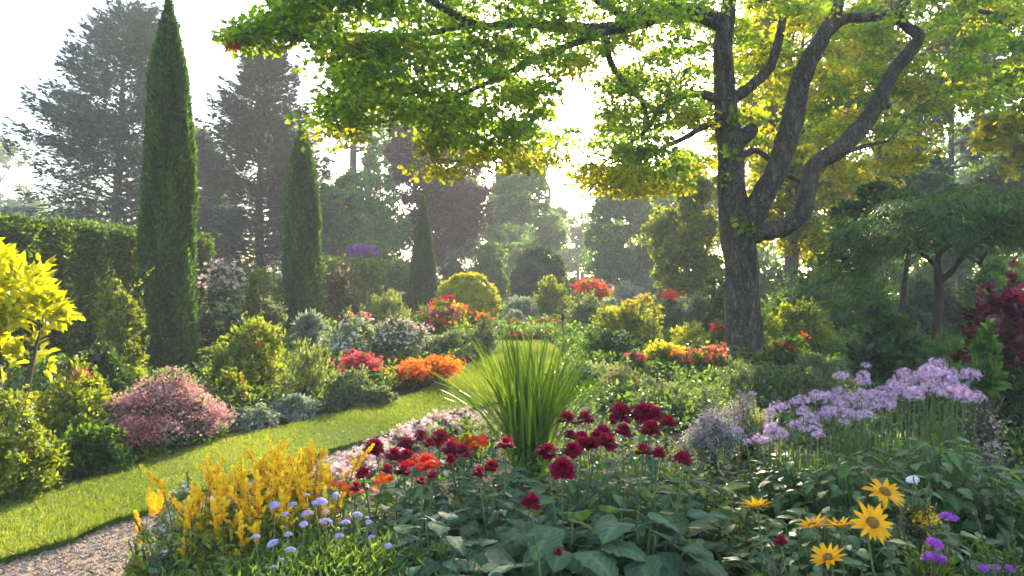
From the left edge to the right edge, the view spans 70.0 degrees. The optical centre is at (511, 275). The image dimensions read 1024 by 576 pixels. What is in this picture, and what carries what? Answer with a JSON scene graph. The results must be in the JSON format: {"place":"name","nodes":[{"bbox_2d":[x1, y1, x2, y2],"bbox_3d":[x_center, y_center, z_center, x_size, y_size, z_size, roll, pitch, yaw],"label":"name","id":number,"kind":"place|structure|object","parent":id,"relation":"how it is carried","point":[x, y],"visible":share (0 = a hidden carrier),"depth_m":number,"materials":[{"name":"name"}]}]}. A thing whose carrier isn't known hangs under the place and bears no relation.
{"place":"outdoors","nodes":[
{"label":"outdoors","id":0,"kind":"place"},
{"bbox_2d":[0,404,499,575],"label":"gravel path","id":1,"kind":"structure","parent":0,"point":[98,555],"depth_m":4.44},
{"bbox_2d":[0,339,561,563],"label":"lawn","id":2,"kind":"structure","parent":0,"point":[52,546],"depth_m":6.28,"materials":[{"name":"plant"}]},
{"bbox_2d":[0,0,1021,283],"label":"sky","id":3,"kind":"structure","parent":0,"point":[29,29],"materials":[{"name":"white"}]},
{"bbox_2d":[4,285,1023,575],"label":"ground","id":4,"kind":"structure","parent":0,"point":[402,391],"depth_m":7.28,"materials":[{"name":"plant"}]},
{"bbox_2d":[0,379,77,502],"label":"variegated shrub","id":5,"kind":"object","parent":4,"relation":"on","point":[25,446],"visible":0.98,"depth_m":5.48,"materials":[{"name":"plant"}]},
{"bbox_2d":[0,238,85,443],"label":"golden shrub","id":6,"kind":"object","parent":4,"relation":"on","point":[33,288],"visible":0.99,"depth_m":6.36,"materials":[{"name":"plant"}]},
{"bbox_2d":[29,355,119,467],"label":"variegated shrub","id":7,"kind":"object","parent":4,"relation":"on","point":[74,405],"visible":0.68,"depth_m":6.75,"materials":[{"name":"plant"}]},
{"bbox_2d":[53,421,137,478],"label":"leafy shrub","id":8,"kind":"object","parent":4,"relation":"on","point":[100,444],"visible":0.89,"depth_m":6.15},
{"bbox_2d":[58,338,140,403],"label":"undergrowth shrub","id":9,"kind":"object","parent":4,"relation":"on","point":[106,361],"visible":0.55,"depth_m":9.19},
{"bbox_2d":[0,210,216,374],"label":"clipped hedge","id":10,"kind":"object","parent":4,"relation":"on","point":[81,250],"visible":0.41,"depth_m":13.82,"materials":[{"name":"plant"}]},
{"bbox_2d":[90,259,154,387],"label":"hedge shrub","id":11,"kind":"object","parent":4,"relation":"on","point":[117,313],"visible":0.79,"depth_m":10.56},
{"bbox_2d":[0,0,253,263],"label":"cedar tree","id":12,"kind":"object","parent":4,"relation":"on","point":[86,131],"visible":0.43,"depth_m":32.24,"materials":[{"name":"green plant"}]},
{"bbox_2d":[112,391,180,456],"bbox_3d":[-3.460,1.407,6.866,0.603,0.643,0.740,0,0,0],"label":"sedum mound","id":13,"kind":"object","parent":4,"relation":"on","point":[131,423],"visible":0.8,"depth_m":6.73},
{"bbox_2d":[122,470,211,575],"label":"grassy plant","id":14,"kind":"object","parent":4,"relation":"on","point":[163,555],"visible":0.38,"depth_m":3.78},
{"bbox_2d":[134,0,200,376],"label":"italian cypress","id":15,"kind":"object","parent":4,"relation":"on","point":[166,235],"visible":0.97,"depth_m":12.30,"materials":[{"name":"green plant"}]},
{"bbox_2d":[100,365,241,452],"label":"flowering shrub","id":16,"kind":"object","parent":4,"relation":"on","point":[199,410],"visible":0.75,"depth_m":7.10,"materials":[{"name":"plant"}]},
{"bbox_2d":[138,464,229,575],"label":"goldenrod plant","id":17,"kind":"object","parent":4,"relation":"on","point":[192,509],"visible":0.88,"depth_m":3.51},
{"bbox_2d":[178,451,251,575],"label":"goldenrod plant","id":18,"kind":"object","parent":4,"relation":"on","point":[218,492],"visible":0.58,"depth_m":3.57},
{"bbox_2d":[196,255,253,338],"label":"blossom shrub","id":19,"kind":"object","parent":4,"relation":"on","point":[224,289],"visible":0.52,"depth_m":15.90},
{"bbox_2d":[198,297,252,361],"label":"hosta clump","id":20,"kind":"object","parent":4,"relation":"on","point":[211,329],"visible":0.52,"depth_m":13.36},
{"bbox_2d":[200,455,282,575],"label":"goldenrod plant","id":21,"kind":"object","parent":4,"relation":"on","point":[221,518],"visible":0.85,"depth_m":3.48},
{"bbox_2d":[196,311,298,399],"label":"azalea bush","id":22,"kind":"object","parent":4,"relation":"on","point":[250,357],"visible":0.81,"depth_m":10.14,"materials":[{"name":"plant"}]},
{"bbox_2d":[223,402,282,432],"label":"silver shrub","id":23,"kind":"object","parent":4,"relation":"on","point":[247,423],"visible":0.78,"depth_m":7.84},
{"bbox_2d":[239,254,283,330],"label":"shrub","id":24,"kind":"object","parent":4,"relation":"on","point":[254,280],"visible":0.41,"depth_m":17.02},
{"bbox_2d":[227,455,300,574],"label":"goldenrod plant","id":25,"kind":"object","parent":4,"relation":"on","point":[255,526],"visible":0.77,"depth_m":3.54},
{"bbox_2d":[193,41,354,291],"bbox_3d":[-12.470,-4.735,35.969,9.790,14.946,9.582,0,0,45],"label":"spruce tree","id":26,"kind":"object","parent":4,"relation":"on","point":[269,80],"visible":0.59,"depth_m":34.67,"materials":[{"name":"green plant"}]},
{"bbox_2d":[161,501,404,575],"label":"scabious plant","id":27,"kind":"object","parent":4,"relation":"on","point":[276,552],"visible":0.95,"depth_m":3.09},
{"bbox_2d":[168,502,401,575],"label":"scabious plant","id":28,"kind":"object","parent":4,"relation":"on","point":[302,553],"visible":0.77,"depth_m":3.20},
{"bbox_2d":[258,459,333,561],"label":"goldenrod plant","id":29,"kind":"object","parent":4,"relation":"on","point":[303,505],"visible":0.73,"depth_m":3.66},
{"bbox_2d":[280,123,322,333],"bbox_3d":[-5.470,-1.100,19.003,1.120,5.783,1.122,0,0,0],"label":"italian cypress","id":30,"kind":"object","parent":4,"relation":"on","point":[302,273],"visible":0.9,"depth_m":18.67,"materials":[{"name":"green plant"}]},
{"bbox_2d":[272,337,336,406],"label":"feathery shrub","id":31,"kind":"object","parent":4,"relation":"on","point":[304,370],"visible":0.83,"depth_m":9.42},
{"bbox_2d":[215,497,439,575],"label":"scabious plant","id":32,"kind":"object","parent":4,"relation":"on","point":[378,559],"visible":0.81,"depth_m":3.21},
{"bbox_2d":[219,493,439,575],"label":"scabious plant","id":33,"kind":"object","parent":4,"relation":"on","point":[317,562],"visible":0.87,"depth_m":3.12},
{"bbox_2d":[292,443,374,549],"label":"goldenrod plant","id":34,"kind":"object","parent":4,"relation":"on","point":[325,479],"visible":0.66,"depth_m":3.90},
{"bbox_2d":[230,492,439,575],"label":"scabious plant","id":35,"kind":"object","parent":4,"relation":"on","point":[327,546],"visible":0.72,"depth_m":3.25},
{"bbox_2d":[323,250,367,325],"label":"shrub","id":36,"kind":"object","parent":4,"relation":"on","point":[341,297],"visible":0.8,"depth_m":20.25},
{"bbox_2d":[281,253,410,320],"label":"clipped hedge","id":37,"kind":"object","parent":4,"relation":"on","point":[376,274],"visible":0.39,"depth_m":27.82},
{"bbox_2d":[327,364,376,412],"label":"grey shrub","id":38,"kind":"object","parent":4,"relation":"on","point":[357,389],"visible":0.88,"depth_m":9.23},
{"bbox_2d":[315,303,395,371],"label":"white flower shrub","id":39,"kind":"object","parent":4,"relation":"on","point":[347,334],"visible":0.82,"depth_m":12.99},
{"bbox_2d":[284,438,435,567],"bbox_3d":[-0.758,1.359,4.042,0.891,0.727,1.015,0,0,0],"label":"dahlia plant","id":40,"kind":"object","parent":4,"relation":"on","point":[362,472],"visible":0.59,"depth_m":3.86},
{"bbox_2d":[319,165,413,260],"bbox_3d":[-8.412,-2.072,38.738,6.645,7.672,6.015,0,0,-25],"label":"hazel tree","id":41,"kind":"object","parent":4,"relation":"on","point":[376,207],"visible":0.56,"depth_m":37.85,"materials":[{"name":"green plant"}]},
{"bbox_2d":[327,437,463,569],"bbox_3d":[-0.587,1.361,4.261,0.922,0.722,0.860,0,0,-44],"label":"dahlia plant","id":42,"kind":"object","parent":4,"relation":"on","point":[406,443],"visible":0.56,"depth_m":4.22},
{"bbox_2d":[368,311,435,366],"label":"white flower shrub","id":43,"kind":"object","parent":4,"relation":"on","point":[405,331],"visible":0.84,"depth_m":13.58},
{"bbox_2d":[344,452,490,563],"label":"dahlia plant","id":44,"kind":"object","parent":4,"relation":"on","point":[426,461],"visible":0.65,"depth_m":4.17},
{"bbox_2d":[405,193,437,316],"bbox_3d":[-3.164,-0.582,26.000,1.265,4.741,1.256,0,0,0],"label":"clipped cone","id":45,"kind":"object","parent":4,"relation":"on","point":[422,287],"visible":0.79,"depth_m":25.69,"materials":[{"name":"green plant"}]},
{"bbox_2d":[382,351,465,387],"bbox_3d":[-1.345,1.465,11.235,1.230,0.583,1.224,0,0,-23],"label":"azalea mound","id":46,"kind":"object","parent":4,"relation":"on","point":[442,366],"visible":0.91,"depth_m":11.01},
{"bbox_2d":[369,120,500,267],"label":"copper beech","id":47,"kind":"object","parent":4,"relation":"on","point":[459,209],"visible":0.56,"depth_m":43.03,"materials":[{"name":"purple plant"}]},
{"bbox_2d":[405,303,468,350],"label":"flowering shrub","id":48,"kind":"object","parent":4,"relation":"on","point":[441,321],"visible":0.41,"depth_m":16.00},
{"bbox_2d":[371,441,507,556],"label":"dahlia plant","id":49,"kind":"object","parent":4,"relation":"on","point":[450,449],"visible":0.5,"depth_m":4.24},
{"bbox_2d":[363,512,524,575],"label":"leafy plant","id":50,"kind":"object","parent":4,"relation":"on","point":[447,564],"visible":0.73,"depth_m":3.24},
{"bbox_2d":[434,271,502,328],"bbox_3d":[-1.348,0.799,21.960,2.147,1.934,2.126,0,0,0],"label":"golden ball","id":51,"kind":"object","parent":4,"relation":"on","point":[474,291],"visible":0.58,"depth_m":21.45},
{"bbox_2d":[393,459,544,559],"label":"dahlia plant","id":52,"kind":"object","parent":4,"relation":"on","point":[491,466],"visible":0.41,"depth_m":3.85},
{"bbox_2d":[401,433,541,524],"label":"dahlia plant","id":53,"kind":"object","parent":4,"relation":"on","point":[482,439],"visible":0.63,"depth_m":4.66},
{"bbox_2d":[472,240,511,300],"bbox_3d":[-1.044,0.014,35.092,2.421,3.497,2.380,0,0,0],"label":"tree","id":54,"kind":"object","parent":4,"relation":"on","point":[492,270],"depth_m":34.59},
{"bbox_2d":[431,490,556,575],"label":"leafy plant","id":55,"kind":"object","parent":4,"relation":"on","point":[469,527],"visible":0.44,"depth_m":3.85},
{"bbox_2d":[1,297,1023,575],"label":"ground cover","id":56,"kind":"object","parent":4,"relation":"on","point":[695,381],"visible":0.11,"depth_m":8.94,"materials":[{"name":"plant"}]},
{"bbox_2d":[782,183,1023,358],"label":"cutleaf maple","id":57,"kind":"object","parent":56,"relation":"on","point":[1003,224],"visible":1,"depth_m":9.87,"materials":[{"name":"green plant"}]},
{"bbox_2d":[422,314,620,477],"bbox_3d":[0.122,0.997,6.290,1.552,1.417,1.512,0,0,41],"label":"grass clump","id":58,"kind":"object","parent":4,"relation":"on","point":[529,411],"visible":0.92,"depth_m":6.19,"materials":[{"name":"plant"}]},
{"bbox_2d":[31,178,1022,282],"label":"woods","id":59,"kind":"object","parent":4,"relation":"on","point":[574,219],"depth_m":97.27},
{"bbox_2d":[485,142,573,267],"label":"tree","id":60,"kind":"object","parent":4,"relation":"on","point":[516,200],"visible":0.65,"depth_m":55.13,"materials":[{"name":"green plant"}]},
{"bbox_2d":[508,243,569,304],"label":"yew dome","id":61,"kind":"structure","parent":4,"relation":"on","point":[532,267],"depth_m":31.26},
{"bbox_2d":[460,510,648,575],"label":"hydrangea plant","id":62,"kind":"object","parent":4,"relation":"on","point":[586,560],"visible":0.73,"depth_m":3.13,"materials":[{"name":"plant"}]},
{"bbox_2d":[487,443,623,572],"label":"dahlia plant","id":63,"kind":"object","parent":4,"relation":"on","point":[563,467],"visible":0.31,"depth_m":3.67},
{"bbox_2d":[544,205,592,274],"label":"oak tree","id":64,"kind":"object","parent":4,"relation":"on","point":[566,254],"visible":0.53,"depth_m":87.50,"materials":[{"name":"grey plant"}]},
{"bbox_2d":[496,411,644,528],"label":"dahlia plant","id":65,"kind":"object","parent":4,"relation":"on","point":[572,450],"visible":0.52,"depth_m":4.17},
{"bbox_2d":[566,328,646,369],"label":"dark leaf bush","id":66,"kind":"object","parent":4,"relation":"on","point":[606,341],"visible":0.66,"depth_m":13.44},
{"bbox_2d":[535,419,687,534],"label":"dahlia plant","id":67,"kind":"object","parent":4,"relation":"on","point":[601,435],"visible":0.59,"depth_m":4.00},
{"bbox_2d":[210,0,1023,362],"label":"maple tree","id":68,"kind":"object","parent":4,"relation":"on","point":[382,80],"visible":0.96,"depth_m":12.72,"materials":[{"name":"green plant"}]},
{"bbox_2d":[577,292,665,343],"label":"golden bush","id":69,"kind":"object","parent":4,"relation":"on","point":[627,317],"visible":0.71,"depth_m":16.60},
{"bbox_2d":[580,186,664,296],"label":"tree","id":70,"kind":"object","parent":4,"relation":"on","point":[613,257],"visible":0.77,"depth_m":48.28,"materials":[{"name":"green plant"}]},
{"bbox_2d":[528,468,718,570],"bbox_3d":[0.580,1.410,4.044,1.210,0.630,1.125,0,0,-31],"label":"leafy perennial","id":71,"kind":"object","parent":4,"relation":"on","point":[619,502],"visible":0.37,"depth_m":4.05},
{"bbox_2d":[547,505,728,575],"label":"hydrangea plant","id":72,"kind":"object","parent":4,"relation":"on","point":[686,558],"visible":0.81,"depth_m":3.23,"materials":[{"name":"plant"}]},
{"bbox_2d":[566,402,724,537],"bbox_3d":[0.824,1.277,4.584,0.991,0.890,0.916,0,0,42],"label":"dahlia plant","id":73,"kind":"object","parent":4,"relation":"on","point":[647,415],"visible":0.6,"depth_m":4.53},
{"bbox_2d":[578,443,749,573],"bbox_3d":[0.794,1.293,3.705,0.937,0.856,1.027,0,0,0],"label":"dahlia plant","id":74,"kind":"object","parent":4,"relation":"on","point":[683,457],"visible":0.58,"depth_m":3.74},
{"bbox_2d":[624,376,728,426],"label":"soft shrub","id":75,"kind":"object","parent":4,"relation":"on","point":[701,401],"visible":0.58,"depth_m":8.65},
{"bbox_2d":[632,170,723,302],"bbox_3d":[6.298,-1.105,27.051,3.526,5.744,3.315,0,0,0],"label":"tree","id":76,"kind":"object","parent":4,"relation":"on","point":[675,243],"visible":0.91,"depth_m":26.36,"materials":[{"name":"green plant"}]},
{"bbox_2d":[622,472,768,556],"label":"leafy perennial","id":77,"kind":"object","parent":4,"relation":"on","point":[693,492],"visible":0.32,"depth_m":4.44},
{"bbox_2d":[698,264,724,331],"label":"dark shrub","id":78,"kind":"object","parent":4,"relation":"on","point":[714,307],"visible":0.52,"depth_m":18.73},
{"bbox_2d":[679,405,746,468],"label":"astilbe clump","id":79,"kind":"object","parent":4,"relation":"on","point":[716,427],"visible":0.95,"depth_m":6.44,"materials":[{"name":"plant"}]},
{"bbox_2d":[698,502,786,575],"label":"leafy perennial","id":80,"kind":"object","parent":4,"relation":"on","point":[728,527],"visible":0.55,"depth_m":4.04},
{"bbox_2d":[710,358,798,406],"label":"soft shrub","id":81,"kind":"object","parent":4,"relation":"on","point":[761,373],"visible":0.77,"depth_m":9.74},
{"bbox_2d":[720,389,789,459],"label":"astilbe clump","id":82,"kind":"object","parent":4,"relation":"on","point":[746,423],"visible":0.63,"depth_m":6.84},
{"bbox_2d":[758,330,825,373],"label":"red speckled plant","id":83,"kind":"object","parent":4,"relation":"on","point":[787,350],"visible":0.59,"depth_m":12.47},
{"bbox_2d":[712,0,874,298],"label":"beech tree","id":84,"kind":"object","parent":4,"relation":"on","point":[790,244],"visible":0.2,"depth_m":25.12,"materials":[{"name":"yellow plant"}]},
{"bbox_2d":[749,391,845,484],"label":"agapanthus plant","id":85,"kind":"object","parent":4,"relation":"on","point":[802,410],"visible":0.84,"depth_m":5.11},
{"bbox_2d":[705,453,891,549],"bbox_3d":[1.757,1.425,4.522,1.079,0.601,1.032,0,0,0],"label":"leafy perennial","id":86,"kind":"object","parent":4,"relation":"on","point":[782,485],"visible":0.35,"depth_m":4.46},
{"bbox_2d":[763,296,842,355],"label":"sunny shrub","id":87,"kind":"object","parent":4,"relation":"on","point":[791,322],"visible":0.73,"depth_m":15.19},
{"bbox_2d":[760,266,849,326],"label":"wood shrub","id":88,"kind":"object","parent":4,"relation":"on","point":[795,289],"visible":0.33,"depth_m":21.65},
{"bbox_2d":[785,347,860,407],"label":"soft shrub","id":89,"kind":"object","parent":4,"relation":"on","point":[815,380],"visible":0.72,"depth_m":9.51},
{"bbox_2d":[720,506,930,575],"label":"leafy perennial","id":90,"kind":"object","parent":4,"relation":"on","point":[852,545],"visible":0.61,"depth_m":3.55,"materials":[{"name":"plant"}]},
{"bbox_2d":[799,389,875,486],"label":"agapanthus plant","id":91,"kind":"object","parent":4,"relation":"on","point":[827,408],"visible":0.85,"depth_m":5.23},
{"bbox_2d":[822,362,870,469],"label":"agapanthus plant","id":92,"kind":"object","parent":4,"relation":"on","point":[852,397],"visible":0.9,"depth_m":5.64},
{"bbox_2d":[828,269,899,332],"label":"wood shrub","id":93,"kind":"object","parent":4,"relation":"on","point":[862,313],"visible":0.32,"depth_m":19.76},
{"bbox_2d":[761,450,974,557],"bbox_3d":[2.059,1.389,4.268,1.158,0.672,1.127,0,0,0],"label":"leafy perennial","id":94,"kind":"object","parent":4,"relation":"on","point":[853,497],"visible":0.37,"depth_m":4.23,"materials":[{"name":"plant"}]},
{"bbox_2d":[849,500,893,575],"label":"yellow daisy","id":95,"kind":"object","parent":4,"relation":"on","point":[872,522],"visible":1,"depth_m":2.75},
{"bbox_2d":[849,387,896,496],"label":"agapanthus plant","id":96,"kind":"object","parent":4,"relation":"on","point":[874,405],"visible":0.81,"depth_m":5.37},
{"bbox_2d":[828,176,918,314],"bbox_3d":[6.737,-0.026,13.370,1.878,3.562,1.369,0,0,-36],"label":"rowan tree","id":97,"kind":"object","parent":4,"relation":"on","point":[858,207],"visible":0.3,"depth_m":13.29,"materials":[{"name":"green plant"}]},
{"bbox_2d":[834,301,937,391],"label":"broadleaf shrub","id":98,"kind":"object","parent":4,"relation":"on","point":[886,344],"visible":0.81,"depth_m":10.57,"materials":[{"name":"plant"}]},
{"bbox_2d":[820,0,971,288],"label":"beech tree","id":99,"kind":"object","parent":4,"relation":"on","point":[924,181],"visible":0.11,"depth_m":31.08,"materials":[{"name":"green plant"}]},
{"bbox_2d":[877,367,942,481],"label":"agapanthus plant","id":100,"kind":"object","parent":4,"relation":"on","point":[907,387],"visible":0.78,"depth_m":5.71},
{"bbox_2d":[804,519,1023,575],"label":"leafy perennial","id":101,"kind":"object","parent":4,"relation":"on","point":[953,539],"visible":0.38,"depth_m":3.46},
{"bbox_2d":[892,476,946,575],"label":"flowering plant","id":102,"kind":"object","parent":4,"relation":"on","point":[916,516],"visible":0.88,"depth_m":3.31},
{"bbox_2d":[821,433,1023,563],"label":"leafy perennial","id":103,"kind":"object","parent":4,"relation":"on","point":[953,504],"visible":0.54,"depth_m":4.34,"materials":[{"name":"plant"}]},
{"bbox_2d":[893,514,961,575],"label":"fine herb","id":104,"kind":"object","parent":4,"relation":"on","point":[946,568],"visible":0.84,"depth_m":2.90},
{"bbox_2d":[891,267,967,340],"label":"wood shrub","id":105,"kind":"object","parent":4,"relation":"on","point":[919,305],"visible":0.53,"depth_m":17.72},
{"bbox_2d":[914,325,969,408],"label":"shrub","id":106,"kind":"object","parent":4,"relation":"on","point":[939,352],"visible":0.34,"depth_m":9.35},
{"bbox_2d":[893,4,1009,305],"bbox_3d":[21.945,-5.902,35.843,6.133,15.333,4.245,0,0,0],"label":"yew tree","id":107,"kind":"object","parent":4,"relation":"on","point":[949,166],"visible":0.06,"depth_m":35.29,"materials":[{"name":"green plant"}]},
{"bbox_2d":[933,367,987,488],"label":"agapanthus plant","id":108,"kind":"object","parent":4,"relation":"on","point":[961,392],"visible":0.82,"depth_m":5.73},
{"bbox_2d":[925,473,1023,566],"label":"leafy perennial","id":109,"kind":"object","parent":4,"relation":"on","point":[970,525],"visible":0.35,"depth_m":4.18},
{"bbox_2d":[944,0,1023,182],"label":"field maple","id":110,"kind":"object","parent":4,"relation":"on","point":[991,133],"visible":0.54,"depth_m":17.21,"materials":[{"name":"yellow plant"}]},
{"bbox_2d":[958,316,1010,442],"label":"leafy shrub","id":111,"kind":"object","parent":4,"relation":"on","point":[984,344],"visible":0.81,"depth_m":6.80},
{"bbox_2d":[949,255,1023,376],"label":"burgundy shrub","id":112,"kind":"object","parent":4,"relation":"on","point":[1005,308],"visible":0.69,"depth_m":7.40,"materials":[{"name":"plant"}]},
{"bbox_2d":[949,245,1023,338],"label":"wood shrub","id":113,"kind":"object","parent":4,"relation":"on","point":[985,273],"visible":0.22,"depth_m":16.81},
{"bbox_2d":[963,396,1010,477],"bbox_3d":[3.795,1.348,5.902,0.411,0.752,0.358,0,0,41],"label":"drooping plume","id":114,"kind":"object","parent":4,"relation":"on","point":[988,430],"visible":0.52,"depth_m":5.86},
{"bbox_2d":[963,0,1023,256],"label":"beech tree","id":115,"kind":"object","parent":4,"relation":"on","point":[986,171],"visible":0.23,"depth_m":30.02,"materials":[{"name":"green plant"}]},
{"bbox_2d":[964,321,1023,451],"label":"leafy shrub","id":116,"kind":"object","parent":4,"relation":"on","point":[1013,404],"visible":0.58,"depth_m":7.11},
{"bbox_2d":[967,510,1023,575],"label":"fine herb","id":117,"kind":"object","parent":4,"relation":"on","point":[1012,554],"visible":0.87,"depth_m":3.11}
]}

